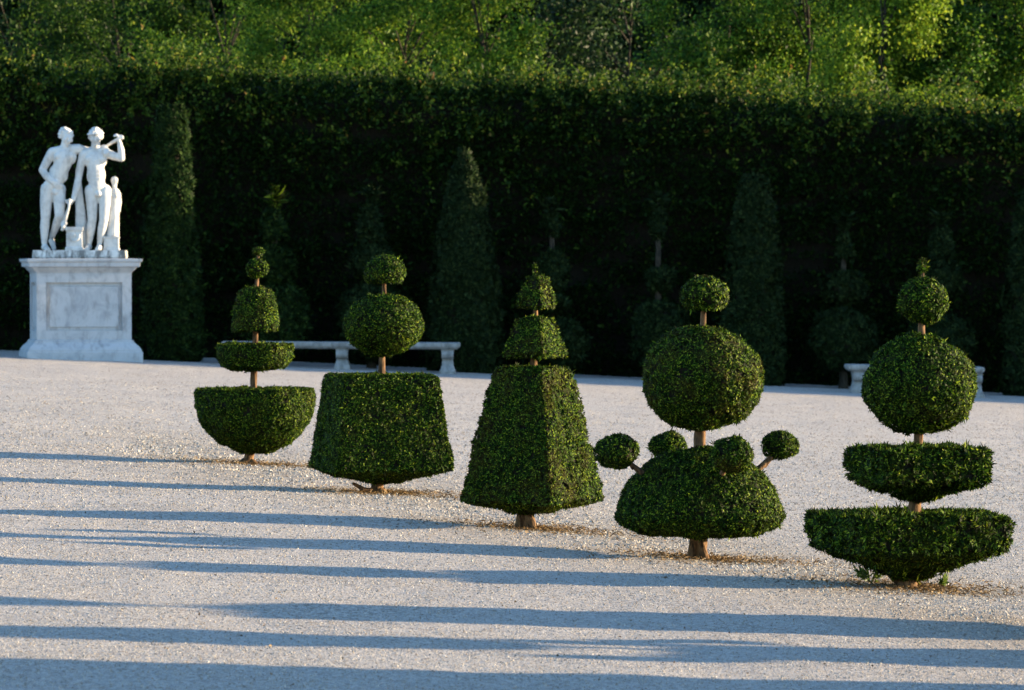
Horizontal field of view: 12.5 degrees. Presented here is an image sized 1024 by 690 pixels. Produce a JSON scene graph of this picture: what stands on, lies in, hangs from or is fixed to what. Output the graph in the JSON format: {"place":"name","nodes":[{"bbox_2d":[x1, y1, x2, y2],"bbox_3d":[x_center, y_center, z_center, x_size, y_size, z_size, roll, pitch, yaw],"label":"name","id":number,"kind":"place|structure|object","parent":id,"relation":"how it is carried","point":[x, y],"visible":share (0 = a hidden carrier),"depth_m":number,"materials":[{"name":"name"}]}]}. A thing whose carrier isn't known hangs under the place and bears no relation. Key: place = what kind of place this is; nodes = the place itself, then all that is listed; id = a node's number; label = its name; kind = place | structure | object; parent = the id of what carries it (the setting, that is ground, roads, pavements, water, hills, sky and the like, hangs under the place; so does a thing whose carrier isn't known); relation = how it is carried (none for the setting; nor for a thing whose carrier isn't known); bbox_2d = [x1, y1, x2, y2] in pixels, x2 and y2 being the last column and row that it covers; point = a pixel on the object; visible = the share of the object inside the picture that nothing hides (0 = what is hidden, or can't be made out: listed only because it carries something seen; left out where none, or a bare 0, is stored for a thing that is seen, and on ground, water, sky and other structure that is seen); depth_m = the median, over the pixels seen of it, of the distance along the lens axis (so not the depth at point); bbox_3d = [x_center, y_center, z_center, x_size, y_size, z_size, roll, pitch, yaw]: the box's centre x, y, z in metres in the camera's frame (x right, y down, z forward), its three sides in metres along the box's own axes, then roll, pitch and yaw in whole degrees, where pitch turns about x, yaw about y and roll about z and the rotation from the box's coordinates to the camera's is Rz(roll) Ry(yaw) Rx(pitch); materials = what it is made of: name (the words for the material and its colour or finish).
{"place":"outdoors","nodes":[
{"label":"outdoors","id":0,"kind":"place"},
{"bbox_2d":[0,349,1023,689],"bbox_3d":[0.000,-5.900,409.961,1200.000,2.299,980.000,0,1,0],"label":"gravel ground","id":1,"kind":"structure","parent":0,"point":[598,389],"depth_m":24.97,"materials":[{"name":"beige gravel"}]},
{"bbox_2d":[0,0,140,68],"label":"tree","id":2,"kind":"object","parent":1,"relation":"on","point":[31,34],"visible":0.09,"depth_m":89.23,"materials":[{"name":"green plant"}]},
{"bbox_2d":[19,258,142,361],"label":"pedestal","id":3,"kind":"object","parent":1,"relation":"on","point":[80,308],"visible":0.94,"depth_m":65.77,"materials":[{"name":"stone"}]},
{"bbox_2d":[32,127,127,257],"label":"statue","id":4,"kind":"object","parent":3,"relation":"on","point":[93,158],"visible":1,"depth_m":66.19,"materials":[{"name":"stone"}]},
{"bbox_2d":[0,0,220,70],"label":"tree","id":5,"kind":"object","parent":1,"relation":"on","point":[94,13],"visible":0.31,"depth_m":86.57,"materials":[{"name":"green plant"}]},
{"bbox_2d":[134,101,208,361],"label":"clipped cone","id":6,"kind":"object","parent":1,"relation":"on","point":[171,316],"visible":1,"depth_m":67.71,"materials":[{"name":"green plant"}]},
{"bbox_2d":[108,0,342,80],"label":"tree","id":7,"kind":"object","parent":1,"relation":"on","point":[155,33],"visible":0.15,"depth_m":84.85,"materials":[{"name":"green plant"}]},
{"bbox_2d":[193,246,316,463],"bbox_3d":[-2.011,0.110,36.587,0.986,1.780,0.984,0,1,0],"label":"topiary","id":8,"kind":"object","parent":1,"relation":"on","point":[251,420],"visible":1,"depth_m":36.35,"materials":[{"name":"green plant"}]},
{"bbox_2d":[239,183,316,353],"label":"topiary","id":9,"kind":"object","parent":1,"relation":"on","point":[293,307],"visible":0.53,"depth_m":68.00,"materials":[{"name":"green plant"}]},
{"bbox_2d":[205,0,432,79],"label":"tree","id":10,"kind":"object","parent":1,"relation":"on","point":[266,49],"visible":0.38,"depth_m":81.30,"materials":[{"name":"green plant"}]},
{"bbox_2d":[221,341,460,373],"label":"stone bench","id":11,"kind":"object","parent":1,"relation":"on","point":[447,349],"visible":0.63,"depth_m":66.79,"materials":[{"name":"white stone"}]},
{"bbox_2d":[332,183,403,367],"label":"topiary","id":12,"kind":"object","parent":1,"relation":"on","point":[372,238],"visible":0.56,"depth_m":68.06,"materials":[{"name":"green plant"}]},
{"bbox_2d":[306,253,454,493],"bbox_3d":[-0.931,0.225,33.158,0.928,1.769,0.938,0,1,-15],"label":"topiary","id":13,"kind":"object","parent":1,"relation":"on","point":[379,430],"visible":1,"depth_m":32.87,"materials":[{"name":"green plant"}]},
{"bbox_2d":[277,0,516,80],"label":"tree","id":14,"kind":"object","parent":1,"relation":"on","point":[374,24],"visible":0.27,"depth_m":79.41,"materials":[{"name":"green plant"}]},
{"bbox_2d":[422,145,506,373],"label":"clipped cone","id":15,"kind":"object","parent":1,"relation":"on","point":[463,306],"visible":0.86,"depth_m":67.85,"materials":[{"name":"green plant"}]},
{"bbox_2d":[402,0,568,86],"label":"tree","id":16,"kind":"object","parent":1,"relation":"on","point":[516,49],"visible":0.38,"depth_m":77.71,"materials":[{"name":"green plant"}]},
{"bbox_2d":[0,0,1023,392],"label":"hedge","id":17,"kind":"object","parent":1,"relation":"on","point":[594,158],"visible":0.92,"depth_m":69.94,"materials":[{"name":"green plant"}]},
{"bbox_2d":[0,0,1023,112],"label":"woodland","id":18,"kind":"object","parent":1,"relation":"on","point":[698,7],"visible":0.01,"depth_m":98.71,"materials":[{"name":"green plant"}]},
{"bbox_2d":[14,417,1023,689],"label":"needle litter","id":19,"kind":"object","parent":1,"relation":"on","point":[540,527],"visible":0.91,"depth_m":27.49,"materials":[{"name":"brown plant"}]},
{"bbox_2d":[459,262,604,528],"bbox_3d":[0.126,0.329,29.431,0.731,1.713,0.731,1,1,31],"label":"topiary","id":20,"kind":"object","parent":1,"relation":"on","point":[531,454],"visible":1,"depth_m":29.26,"materials":[{"name":"green plant"}]},
{"bbox_2d":[519,195,592,368],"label":"topiary","id":21,"kind":"object","parent":1,"relation":"on","point":[553,265],"visible":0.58,"depth_m":68.03,"materials":[{"name":"green plant"}]},
{"bbox_2d":[495,0,749,92],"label":"evergreen tree","id":22,"kind":"object","parent":1,"relation":"on","point":[570,29],"visible":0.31,"depth_m":82.38,"materials":[{"name":"green plant"}]},
{"bbox_2d":[628,190,692,366],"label":"topiary","id":23,"kind":"object","parent":1,"relation":"on","point":[655,317],"visible":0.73,"depth_m":68.15,"materials":[{"name":"green plant"}]},
{"bbox_2d":[591,274,799,558],"bbox_3d":[1.101,0.432,27.352,1.050,1.702,1.047,0,1,24],"label":"topiary","id":24,"kind":"object","parent":1,"relation":"on","point":[701,379],"visible":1,"depth_m":27.09,"materials":[{"name":"green plant"}]},
{"bbox_2d":[615,0,828,100],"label":"tree","id":25,"kind":"object","parent":1,"relation":"on","point":[691,42],"visible":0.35,"depth_m":76.61,"materials":[{"name":"green plant"}]},
{"bbox_2d":[715,171,790,385],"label":"clipped cone","id":26,"kind":"object","parent":1,"relation":"on","point":[753,312],"visible":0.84,"depth_m":68.00,"materials":[{"name":"green plant"}]},
{"bbox_2d":[685,0,891,99],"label":"tree","id":27,"kind":"object","parent":1,"relation":"on","point":[770,6],"visible":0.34,"depth_m":76.31,"materials":[{"name":"green plant"}]},
{"bbox_2d":[805,210,883,388],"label":"topiary","id":28,"kind":"object","parent":1,"relation":"on","point":[840,335],"visible":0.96,"depth_m":68.07,"materials":[{"name":"green plant"}]},
{"bbox_2d":[852,565,883,582],"bbox_3d":[1.948,1.240,25.565,0.217,0.167,0.185,0,1,21],"label":"weed","id":29,"kind":"object","parent":1,"relation":"on","point":[861,573],"visible":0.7,"depth_m":25.56,"materials":[{"name":"green plant"}]},
{"bbox_2d":[801,0,964,105],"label":"tree","id":30,"kind":"object","parent":1,"relation":"on","point":[906,14],"visible":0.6,"depth_m":74.32,"materials":[{"name":"green plant"}]},
{"bbox_2d":[802,257,1016,588],"bbox_3d":[2.152,0.434,25.361,0.973,1.826,0.980,0,1,-18],"label":"topiary","id":31,"kind":"object","parent":1,"relation":"on","point":[920,383],"visible":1,"depth_m":25.14,"materials":[{"name":"green plant"}]},
{"bbox_2d":[844,364,984,397],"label":"stone bench","id":32,"kind":"object","parent":1,"relation":"on","point":[857,371],"visible":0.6,"depth_m":66.42,"materials":[{"name":"white stone"}]},
{"bbox_2d":[906,209,979,359],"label":"topiary","id":33,"kind":"object","parent":1,"relation":"on","point":[955,330],"visible":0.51,"depth_m":68.13,"materials":[{"name":"green plant"}]},
{"bbox_2d":[937,572,949,585],"bbox_3d":[2.353,1.286,25.573,0.094,0.095,0.084,-1,1,-32],"label":"weed","id":34,"kind":"object","parent":1,"relation":"on","point":[943,581],"visible":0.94,"depth_m":25.57,"materials":[{"name":"green plant"}]},
{"bbox_2d":[871,0,1023,104],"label":"tree","id":35,"kind":"object","parent":1,"relation":"on","point":[972,40],"visible":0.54,"depth_m":75.13,"materials":[{"name":"green plant"}]},
{"bbox_2d":[958,0,1023,107],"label":"tree","id":36,"kind":"object","parent":1,"relation":"on","point":[998,85],"visible":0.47,"depth_m":75.54,"materials":[{"name":"green plant"}]},
{"bbox_2d":[997,189,1023,395],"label":"clipped cone","id":37,"kind":"object","parent":1,"relation":"on","point":[1012,332],"visible":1,"depth_m":68.09,"materials":[{"name":"green plant"}]}
]}

